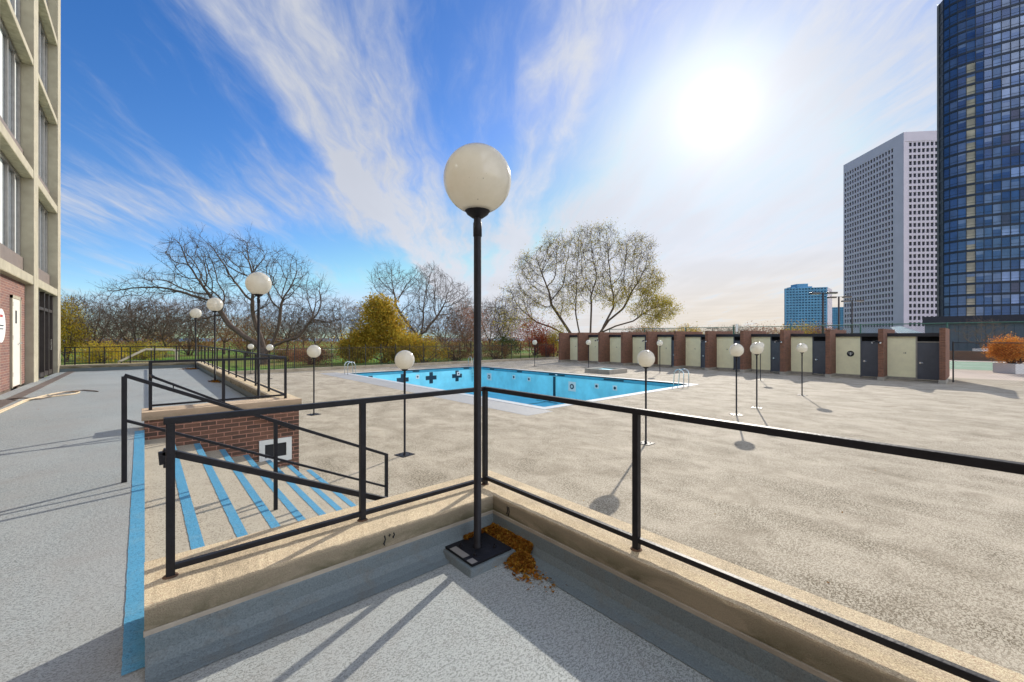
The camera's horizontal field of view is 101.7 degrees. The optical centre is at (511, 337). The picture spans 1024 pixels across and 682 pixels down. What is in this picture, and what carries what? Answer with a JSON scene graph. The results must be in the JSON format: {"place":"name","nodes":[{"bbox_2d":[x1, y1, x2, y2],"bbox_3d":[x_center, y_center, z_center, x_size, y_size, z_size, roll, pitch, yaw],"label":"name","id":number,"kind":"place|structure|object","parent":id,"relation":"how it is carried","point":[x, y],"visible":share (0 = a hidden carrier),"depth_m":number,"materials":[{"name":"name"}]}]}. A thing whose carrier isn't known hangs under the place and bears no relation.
{"place":"outdoors","nodes":[
{"label":"outdoors","id":0,"kind":"place"},
{"bbox_2d":[45,341,558,376],"bbox_3d":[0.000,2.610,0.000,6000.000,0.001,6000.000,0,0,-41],"label":"lawn","id":1,"kind":"structure","parent":0,"point":[240,362],"depth_m":52.70,"materials":[{"name":"plant"}]},
{"bbox_2d":[61,296,98,361],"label":"yellow tree","id":2,"kind":"object","parent":1,"relation":"on","point":[72,342],"visible":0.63,"depth_m":44.93,"materials":[{"name":"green plant"}]},
{"bbox_2d":[61,293,100,351],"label":"bare tree","id":3,"kind":"object","parent":1,"relation":"on","point":[80,311],"visible":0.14,"depth_m":70.42,"materials":[{"name":"brown plant"}]},
{"bbox_2d":[67,336,132,363],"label":"bush","id":4,"kind":"object","parent":1,"relation":"on","point":[97,350],"visible":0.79,"depth_m":42.61,"materials":[{"name":"green plant"}]},
{"bbox_2d":[61,288,140,351],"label":"bare tree","id":5,"kind":"object","parent":1,"relation":"on","point":[98,304],"visible":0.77,"depth_m":46.70,"materials":[{"name":"brown plant"}]},
{"bbox_2d":[76,303,150,345],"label":"bare tree","id":6,"kind":"object","parent":1,"relation":"on","point":[116,343],"visible":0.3,"depth_m":73.36,"materials":[{"name":"brown plant"}]},
{"bbox_2d":[95,293,172,358],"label":"bare tree","id":7,"kind":"object","parent":1,"relation":"on","point":[134,333],"visible":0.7,"depth_m":51.84,"materials":[{"name":"brown plant"}]},
{"bbox_2d":[106,338,173,359],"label":"bush","id":8,"kind":"object","parent":1,"relation":"on","point":[159,353],"visible":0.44,"depth_m":49.92,"materials":[{"name":"green plant"}]},
{"bbox_2d":[118,298,180,345],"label":"bare tree","id":9,"kind":"object","parent":1,"relation":"on","point":[151,319],"visible":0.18,"depth_m":79.84,"materials":[{"name":"brown plant"}]},
{"bbox_2d":[117,294,211,356],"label":"bare tree","id":10,"kind":"object","parent":1,"relation":"on","point":[162,338],"visible":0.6,"depth_m":55.67,"materials":[{"name":"brown plant"}]},
{"bbox_2d":[144,308,231,355],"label":"tree","id":11,"kind":"object","parent":1,"relation":"on","point":[189,348],"visible":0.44,"depth_m":61.75,"materials":[{"name":"brown plant"}]},
{"bbox_2d":[159,288,227,355],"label":"bare tree","id":12,"kind":"object","parent":1,"relation":"on","point":[204,328],"visible":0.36,"depth_m":59.42,"materials":[{"name":"brown plant"}]},
{"bbox_2d":[86,222,357,364],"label":"bare tree","id":13,"kind":"object","parent":1,"relation":"on","point":[229,324],"visible":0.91,"depth_m":40.84,"materials":[{"name":"brown plant"}]},
{"bbox_2d":[192,293,256,353],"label":"bare tree","id":14,"kind":"object","parent":1,"relation":"on","point":[232,315],"visible":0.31,"depth_m":65.86,"materials":[{"name":"brown plant"}]},
{"bbox_2d":[209,310,288,356],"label":"tree","id":15,"kind":"object","parent":1,"relation":"on","point":[235,335],"visible":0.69,"depth_m":57.52,"materials":[{"name":"brown plant"}]},
{"bbox_2d":[241,302,290,344],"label":"bare tree","id":16,"kind":"object","parent":1,"relation":"on","point":[269,316],"visible":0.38,"depth_m":83.37,"materials":[{"name":"brown plant"}]},
{"bbox_2d":[254,298,315,346],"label":"bare tree","id":17,"kind":"object","parent":1,"relation":"on","point":[291,328],"visible":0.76,"depth_m":61.57,"materials":[{"name":"brown plant"}]},
{"bbox_2d":[270,341,305,361],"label":"red shrub","id":18,"kind":"object","parent":1,"relation":"on","point":[278,351],"visible":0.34,"depth_m":45.70,"materials":[{"name":"brown plant"}]},
{"bbox_2d":[284,305,322,349],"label":"bare tree","id":19,"kind":"object","parent":1,"relation":"on","point":[305,323],"visible":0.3,"depth_m":91.87,"materials":[{"name":"brown plant"}]},
{"bbox_2d":[61,325,557,350],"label":"thicket","id":20,"kind":"object","parent":1,"relation":"on","point":[306,343],"visible":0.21,"depth_m":92.32,"materials":[{"name":"brown plant"}]},
{"bbox_2d":[283,341,341,364],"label":"red shrub","id":21,"kind":"object","parent":1,"relation":"on","point":[310,362],"visible":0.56,"depth_m":40.74,"materials":[{"name":"orange plant"}]},
{"bbox_2d":[287,310,345,344],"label":"bare tree","id":22,"kind":"object","parent":1,"relation":"on","point":[313,338],"visible":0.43,"depth_m":69.68,"materials":[{"name":"brown plant"}]},
{"bbox_2d":[315,296,364,353],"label":"bare tree","id":23,"kind":"object","parent":1,"relation":"on","point":[347,316],"visible":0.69,"depth_m":61.42,"materials":[{"name":"brown plant"}]},
{"bbox_2d":[333,288,437,363],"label":"gold bush","id":24,"kind":"object","parent":1,"relation":"on","point":[382,326],"visible":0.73,"depth_m":43.01,"materials":[{"name":"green plant"}]},
{"bbox_2d":[231,357,558,373],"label":"fence kerb","id":25,"kind":"structure","parent":1,"relation":"on","point":[350,367],"depth_m":35.58,"materials":[{"name":"concrete"}]},
{"bbox_2d":[61,343,551,369],"bbox_3d":[-11.883,1.550,35.783,45.500,2.000,0.056,0,0,-41],"label":"picket fence","id":26,"kind":"object","parent":25,"relation":"on","point":[385,347],"visible":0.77,"depth_m":34.32,"materials":[{"name":"black metal"}]},
{"bbox_2d":[395,303,430,333],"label":"bare tree","id":27,"kind":"object","parent":1,"relation":"on","point":[412,318],"visible":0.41,"depth_m":94.50,"materials":[{"name":"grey plant"}]},
{"bbox_2d":[366,259,472,337],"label":"bare tree","id":28,"kind":"object","parent":1,"relation":"on","point":[394,286],"visible":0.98,"depth_m":77.79,"materials":[{"name":"brown plant"}]},
{"bbox_2d":[390,328,452,362],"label":"gold bush","id":29,"kind":"object","parent":1,"relation":"on","point":[412,341],"visible":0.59,"depth_m":41.70,"materials":[{"name":"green plant"}]},
{"bbox_2d":[418,305,473,353],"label":"bare tree","id":30,"kind":"object","parent":1,"relation":"on","point":[443,325],"visible":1,"depth_m":65.47,"materials":[{"name":"brown plant"}]},
{"bbox_2d":[429,340,483,361],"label":"brown brush","id":31,"kind":"object","parent":1,"relation":"on","point":[460,352],"visible":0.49,"depth_m":46.70,"materials":[{"name":"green plant"}]},
{"bbox_2d":[67,312,846,346],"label":"woods","id":32,"kind":"object","parent":1,"relation":"on","point":[395,332],"visible":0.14,"depth_m":134.84,"materials":[{"name":"plant"}]},
{"bbox_2d":[442,299,487,343],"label":"bare tree","id":33,"kind":"object","parent":1,"relation":"on","point":[463,313],"visible":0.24,"depth_m":89.26,"materials":[{"name":"brown plant"}]},
{"bbox_2d":[441,300,496,350],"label":"tree","id":34,"kind":"object","parent":1,"relation":"on","point":[470,334],"visible":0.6,"depth_m":73.56,"materials":[{"name":"brown plant"}]},
{"bbox_2d":[468,298,514,350],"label":"bare tree","id":35,"kind":"object","parent":1,"relation":"on","point":[497,326],"visible":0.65,"depth_m":83.44,"materials":[{"name":"brown plant"}]},
{"bbox_2d":[473,340,519,359],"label":"brown brush","id":36,"kind":"object","parent":1,"relation":"on","point":[487,351],"visible":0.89,"depth_m":49.86,"materials":[{"name":"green plant"}]},
{"bbox_2d":[484,296,521,339],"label":"bare tree","id":37,"kind":"object","parent":1,"relation":"on","point":[503,316],"visible":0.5,"depth_m":95.68,"materials":[{"name":"brown plant"}]},
{"bbox_2d":[488,332,522,355],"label":"green bush","id":38,"kind":"object","parent":1,"relation":"on","point":[507,341],"visible":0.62,"depth_m":59.81,"materials":[{"name":"green plant"}]},
{"bbox_2d":[505,311,558,354],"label":"red tree","id":39,"kind":"object","parent":1,"relation":"on","point":[539,339],"visible":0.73,"depth_m":61.58,"materials":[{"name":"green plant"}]},
{"bbox_2d":[538,338,558,356],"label":"red shrub","id":40,"kind":"object","parent":1,"relation":"on","point":[554,350],"visible":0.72,"depth_m":51.59,"materials":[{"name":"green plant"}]},
{"bbox_2d":[544,320,568,355],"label":"green bush","id":41,"kind":"object","parent":1,"relation":"on","point":[557,336],"visible":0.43,"depth_m":59.71,"materials":[{"name":"yellow plant"}]},
{"bbox_2d":[491,217,682,335],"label":"leafy tree","id":42,"kind":"object","parent":1,"relation":"on","point":[656,304],"visible":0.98,"depth_m":69.58,"materials":[{"name":"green plant"}]},
{"bbox_2d":[618,319,667,331],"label":"autumn tree","id":43,"kind":"object","parent":1,"relation":"on","point":[642,329],"visible":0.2,"depth_m":118.11,"materials":[{"name":"brown plant"}]},
{"bbox_2d":[774,319,821,333],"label":"autumn tree","id":44,"kind":"object","parent":1,"relation":"on","point":[807,327],"visible":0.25,"depth_m":117.17,"materials":[{"name":"brown plant"}]},
{"bbox_2d":[784,284,831,330],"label":"apartment tower","id":45,"kind":"structure","parent":1,"relation":"on","point":[800,302],"depth_m":425.26,"materials":[{"name":"glass"}]},
{"bbox_2d":[832,307,842,329],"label":"apartment tower","id":46,"kind":"structure","parent":1,"relation":"on","point":[835,315],"depth_m":516.58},
{"bbox_2d":[843,131,936,332],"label":"office tower","id":47,"kind":"structure","parent":1,"relation":"on","point":[890,231],"depth_m":204.62,"materials":[{"name":"concrete"}]},
{"bbox_2d":[0,367,714,681],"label":"terrace","id":48,"kind":"structure","parent":0,"point":[65,499],"depth_m":2.07,"materials":[{"name":"concrete"}]},
{"bbox_2d":[0,0,60,394],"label":"apartment building","id":49,"kind":"structure","parent":48,"relation":"on","point":[30,174],"depth_m":12.57,"materials":[{"name":"concrete"}]},
{"bbox_2d":[0,309,5,342],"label":"round sign","id":50,"kind":"object","parent":49,"relation":"attached to","point":[2,325],"visible":1,"depth_m":10.34,"materials":[{"name":"white paint"}]},
{"bbox_2d":[0,150,20,254],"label":"window","id":51,"kind":"structure","parent":49,"relation":"in","point":[10,179],"depth_m":11.68,"materials":[{"name":"white glass"}]},
{"bbox_2d":[0,17,20,144],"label":"window","id":52,"kind":"structure","parent":49,"relation":"in","point":[10,63],"depth_m":11.68,"materials":[{"name":"white glass"}]},
{"bbox_2d":[10,0,19,24],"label":"window","id":53,"kind":"structure","parent":49,"relation":"in","point":[15,4],"depth_m":12.33,"materials":[{"name":"grey glass"}]},
{"bbox_2d":[10,295,22,388],"bbox_3d":[-13.663,0.100,11.524,0.103,2.500,1.080,0,0,-41],"label":"service door","id":54,"kind":"structure","parent":49,"relation":"in","point":[15,301],"depth_m":11.45,"materials":[{"name":"white paint"}]},
{"bbox_2d":[38,200,47,273],"bbox_3d":[-16.463,-3.600,14.435,0.075,2.420,3.970,0,0,-41],"label":"window","id":55,"kind":"structure","parent":49,"relation":"in","point":[42,212],"depth_m":15.36,"materials":[{"name":"grey glass"}]},
{"bbox_2d":[38,102,47,187],"bbox_3d":[-16.463,-6.910,14.435,0.075,2.640,3.970,0,0,-41],"label":"window","id":56,"kind":"structure","parent":49,"relation":"in","point":[42,122],"depth_m":15.36,"materials":[{"name":"grey glass"}]},
{"bbox_2d":[38,14,47,94],"bbox_3d":[-16.463,-10.105,14.435,0.075,2.350,3.970,0,0,-41],"label":"window","id":57,"kind":"structure","parent":49,"relation":"in","point":[42,41],"depth_m":15.36,"materials":[{"name":"grey glass"}]},
{"bbox_2d":[0,371,74,407],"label":"drain channel","id":58,"kind":"object","parent":48,"relation":"on","point":[3,403],"visible":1,"depth_m":10.80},
{"bbox_2d":[0,390,98,412],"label":"garden hose","id":59,"kind":"object","parent":48,"relation":"on","point":[29,399],"visible":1,"depth_m":9.19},
{"bbox_2d":[60,361,297,398],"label":"parapet wall","id":60,"kind":"structure","parent":48,"relation":"on","point":[246,388],"depth_m":16.51,"materials":[{"name":"concrete"}]},
{"bbox_2d":[64,346,184,364],"bbox_3d":[-16.265,0.725,18.056,4.280,0.726,0.040,0,0,-41],"label":"guard railing","id":61,"kind":"object","parent":60,"relation":"on","point":[104,362],"visible":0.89,"depth_m":17.46,"materials":[{"name":"metal"}]},
{"bbox_2d":[117,348,177,362],"bbox_3d":[-16.044,0.770,18.411,2.018,0.624,0.100,0,0,-41],"label":"tube frame","id":62,"kind":"object","parent":60,"relation":"on","point":[140,351],"visible":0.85,"depth_m":18.37,"materials":[{"name":"beige paint"}]},
{"bbox_2d":[149,345,286,409],"bbox_3d":[-10.039,0.715,12.876,1.871,0.746,16.036,0,0,-41],"label":"guard railing","id":63,"kind":"object","parent":60,"relation":"on","point":[229,359],"visible":0.96,"depth_m":7.38,"materials":[{"name":"metal"}]},
{"bbox_2d":[189,308,201,368],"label":"globe lamp","id":64,"kind":"object","parent":48,"relation":"on","point":[195,313],"visible":0.98,"depth_m":18.08,"materials":[{"name":"black paint"}]},
{"bbox_2d":[206,297,222,381],"bbox_3d":[-9.244,0.047,12.980,0.430,2.606,0.430,0,0,-41],"label":"globe lamp","id":65,"kind":"object","parent":48,"relation":"on","point":[214,304],"visible":0.99,"depth_m":12.95,"materials":[{"name":"black paint"}]},
{"bbox_2d":[245,272,271,398],"bbox_3d":[-4.725,0.062,7.779,0.430,2.575,0.430,0,0,-41],"label":"globe lamp","id":66,"kind":"object","parent":48,"relation":"on","point":[258,285],"visible":0.92,"depth_m":7.72,"materials":[{"name":"black paint"}]},
{"bbox_2d":[443,143,515,577],"bbox_3d":[-0.215,0.077,2.600,0.420,2.545,0.420,0,0,-41],"label":"globe lamp","id":67,"kind":"object","parent":48,"relation":"on","point":[477,180],"visible":0.99,"depth_m":2.51,"materials":[{"name":"black paint"}]},
{"bbox_2d":[446,522,567,592],"bbox_3d":[-0.007,1.307,2.499,0.800,0.101,0.414,0,0,40],"label":"leaf pile","id":68,"kind":"object","parent":48,"relation":"on","point":[521,558],"visible":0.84,"depth_m":2.55,"materials":[{"name":"brown plant"}]},
{"bbox_2d":[143,470,1023,681],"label":"parapet wall","id":69,"kind":"structure","parent":48,"relation":"on","point":[705,623],"depth_m":1.95,"materials":[{"name":"concrete"}]},
{"bbox_2d":[158,448,386,500],"bbox_3d":[-0.980,1.090,2.819,2.153,1.040,0.109,0,0,-41],"label":"wall handrail","id":70,"kind":"object","parent":69,"relation":"attached to","point":[188,456],"depth_m":2.42,"materials":[{"name":"metal"}]},
{"bbox_2d":[162,386,1023,681],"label":"guard railing","id":71,"kind":"object","parent":69,"relation":"on","point":[634,536],"visible":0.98,"depth_m":1.96,"materials":[{"name":"metal"}]},
{"bbox_2d":[61,0,941,337],"label":"sky","id":72,"kind":"structure","parent":0,"point":[723,133],"materials":[{"name":"blue"}]},
{"bbox_2d":[239,359,1023,674],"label":"pool deck","id":73,"kind":"structure","parent":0,"point":[932,550],"depth_m":8.02,"materials":[{"name":"concrete"}]},
{"bbox_2d":[141,398,301,470],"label":"brick stair wall","id":74,"kind":"structure","parent":73,"relation":"on","point":[247,432],"depth_m":6.83,"materials":[{"name":"brick"}]},
{"bbox_2d":[149,374,294,430],"bbox_3d":[-4.625,1.088,6.804,1.954,1.091,0.240,0,0,-41],"label":"wall handrail","id":75,"kind":"object","parent":74,"relation":"attached to","point":[178,386],"depth_m":6.40,"materials":[{"name":"metal"}]},
{"bbox_2d":[259,436,291,461],"bbox_3d":[-4.097,1.950,7.233,0.500,0.400,0.030,0,0,-41],"label":"wall vent","id":76,"kind":"object","parent":74,"relation":"attached to","point":[284,448],"depth_m":7.27,"materials":[{"name":"metal"}]},
{"bbox_2d":[121,428,356,675],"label":"concrete steps","id":77,"kind":"structure","parent":73,"relation":"on","point":[213,504],"depth_m":4.17,"materials":[{"name":"blue paint"}]},
{"bbox_2d":[121,374,387,509],"bbox_3d":[-2.660,1.443,4.761,2.626,2.214,0.040,0,0,-41],"label":"stair handrail","id":78,"kind":"object","parent":77,"relation":"on","point":[125,421],"visible":0.91,"depth_m":4.44,"materials":[{"name":"metal"}]},
{"bbox_2d":[307,345,320,415],"bbox_3d":[-6.581,1.393,13.861,0.430,2.315,0.430,0,0,37],"label":"globe lamp","id":79,"kind":"object","parent":73,"relation":"on","point":[313,352],"visible":1,"depth_m":13.80,"materials":[{"name":"black paint"}]},
{"bbox_2d":[395,350,414,457],"bbox_3d":[-2.340,1.410,9.096,0.423,2.280,0.423,0,0,37],"label":"globe lamp","id":80,"kind":"object","parent":73,"relation":"on","point":[404,360],"visible":1,"depth_m":9.01,"materials":[{"name":"black paint"}]},
{"bbox_2d":[320,372,551,415],"bbox_3d":[-6.206,2.546,22.191,1.240,0.001,21.700,0,0,-41],"label":"pool surround strip","id":81,"kind":"object","parent":73,"relation":"on","point":[514,408],"visible":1,"depth_m":17.80,"materials":[{"name":"concrete"}]},
{"bbox_2d":[343,366,698,409],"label":"swimming pool","id":82,"kind":"structure","parent":73,"relation":"in","point":[593,388],"depth_m":30.84,"materials":[{"name":"liquid"}]},
{"bbox_2d":[585,367,626,373],"bbox_3d":[6.931,2.400,30.774,2.200,0.300,2.200,0,0,-41],"label":"raised basin","id":83,"kind":"object","parent":73,"relation":"on","point":[605,370],"visible":0.99,"depth_m":30.19,"materials":[{"name":"grey concrete"}]},
{"bbox_2d":[637,350,654,445],"bbox_3d":[3.234,1.421,10.077,0.419,2.257,0.419,0,0,-41],"label":"globe lamp","id":84,"kind":"object","parent":73,"relation":"on","point":[645,359],"visible":0.98,"depth_m":9.99,"materials":[{"name":"black paint"}]},
{"bbox_2d":[729,344,743,415],"bbox_3d":[7.422,1.369,13.795,0.438,2.361,0.438,0,0,9],"label":"globe lamp","id":85,"kind":"object","parent":73,"relation":"on","point":[736,351],"visible":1,"depth_m":13.69,"materials":[{"name":"white paint"}]},
{"bbox_2d":[558,328,949,383],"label":"changing booths","id":86,"kind":"object","parent":73,"relation":"on","point":[911,356],"visible":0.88,"depth_m":29.68,"materials":[{"name":"red brick"}]},
{"bbox_2d":[701,337,704,367],"bbox_3d":[16.112,1.220,34.415,0.170,2.600,1.080,0,0,-41],"label":"door","id":87,"kind":"structure","parent":86,"relation":"in","point":[702,338],"depth_m":34.70,"materials":[{"name":"grey metal"}]},
{"bbox_2d":[733,337,739,369],"bbox_3d":[17.841,1.220,32.492,0.120,2.600,1.080,0,0,-41],"label":"door","id":88,"kind":"structure","parent":86,"relation":"in","point":[736,340],"depth_m":32.72,"materials":[{"name":"grey metal"}]},
{"bbox_2d":[770,337,779,371],"bbox_3d":[19.532,1.220,30.536,0.170,2.600,1.080,0,0,-41],"label":"door","id":89,"kind":"structure","parent":86,"relation":"in","point":[774,347],"depth_m":30.75,"materials":[{"name":"grey metal"}]},
{"bbox_2d":[812,337,824,374],"bbox_3d":[21.243,1.220,28.596,0.170,2.600,1.080,0,0,-41],"label":"door","id":90,"kind":"structure","parent":86,"relation":"in","point":[818,343],"depth_m":28.74,"materials":[{"name":"grey metal"}]},
{"bbox_2d":[860,337,877,377],"bbox_3d":[22.953,1.220,26.656,0.170,2.600,1.080,0,0,-41],"label":"door","id":91,"kind":"structure","parent":86,"relation":"in","point":[868,351],"depth_m":26.76,"materials":[{"name":"grey metal"}]},
{"bbox_2d":[916,336,938,380],"bbox_3d":[24.663,1.220,24.716,0.170,2.600,1.080,0,0,-41],"label":"door","id":92,"kind":"structure","parent":86,"relation":"in","point":[927,354],"depth_m":24.75,"materials":[{"name":"grey metal"}]},
{"bbox_2d":[750,342,763,408],"bbox_3d":[8.896,1.358,15.162,0.443,2.384,0.443,0,0,37],"label":"globe lamp","id":93,"kind":"object","parent":73,"relation":"on","point":[756,348],"visible":1,"depth_m":15.13,"materials":[{"name":"white paint"}]},
{"bbox_2d":[796,343,807,395],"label":"globe lamp","id":94,"kind":"object","parent":73,"relation":"on","point":[801,348],"visible":1,"depth_m":18.48,"materials":[{"name":"white paint"}]},
{"bbox_2d":[952,342,1023,385],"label":"gate fence","id":95,"kind":"object","parent":73,"relation":"on","point":[953,369],"visible":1,"depth_m":22.85,"materials":[{"name":"black metal"}]},
{"bbox_2d":[922,314,1023,350],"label":"podium block","id":96,"kind":"structure","parent":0,"point":[988,318],"depth_m":78.95,"materials":[{"name":"stone"}]},
{"bbox_2d":[950,361,997,370],"bbox_3d":[44.642,2.544,36.691,16.500,0.012,48.000,0,0,-41],"label":"tennis court","id":97,"kind":"object","parent":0,"point":[961,366],"depth_m":38.28,"materials":[{"name":"green plastic"}]},
{"bbox_2d":[810,292,837,333],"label":"floodlight mast","id":98,"kind":"object","parent":97,"relation":"on","point":[814,293],"visible":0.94,"depth_m":49.90,"materials":[{"name":"grey metal"}]},
{"bbox_2d":[937,0,1023,316],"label":"glass tower","id":99,"kind":"structure","parent":0,"point":[980,157],"depth_m":111.92,"materials":[{"name":"glass"}]},
{"bbox_2d":[949,360,1023,380],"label":"court paving","id":100,"kind":"structure","parent":0,"point":[988,374],"depth_m":28.97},
{"bbox_2d":[609,321,1023,371],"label":"tennis fence","id":101,"kind":"object","parent":100,"relation":"on","point":[946,323],"visible":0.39,"depth_m":33.91,"materials":[{"name":"metal"}]},
{"bbox_2d":[827,296,851,329],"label":"floodlight mast","id":102,"kind":"object","parent":100,"relation":"on","point":[839,306],"visible":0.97,"depth_m":57.89,"materials":[{"name":"grey metal"}]},
{"bbox_2d":[841,300,863,332],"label":"floodlight mast","id":103,"kind":"object","parent":100,"relation":"on","point":[851,301],"visible":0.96,"depth_m":63.89,"materials":[{"name":"grey metal"}]},
{"bbox_2d":[892,326,921,332],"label":"glass skylight","id":104,"kind":"object","parent":100,"relation":"on","point":[899,329],"visible":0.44,"depth_m":80.06,"materials":[{"name":"glass"}]},
{"bbox_2d":[993,363,1023,373],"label":"planter","id":105,"kind":"object","parent":100,"relation":"on","point":[1010,368],"visible":0.73,"depth_m":29.77,"materials":[{"name":"white concrete"}]},
{"bbox_2d":[971,331,1023,363],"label":"orange shrub","id":106,"kind":"object","parent":105,"relation":"in","point":[994,351],"visible":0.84,"depth_m":29.77,"materials":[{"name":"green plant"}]},
{"bbox_2d":[950,351,1022,360],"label":"brick wall","id":107,"kind":"structure","parent":0,"point":[971,353],"depth_m":47.00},
{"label":"planter","id":108,"kind":"object","parent":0,"visible":0},
{"bbox_2d":[954,315,1012,347],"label":"bare tree","id":109,"kind":"object","parent":108,"relation":"in","point":[990,333],"visible":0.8,"depth_m":66.72,"materials":[{"name":"brown plant"}]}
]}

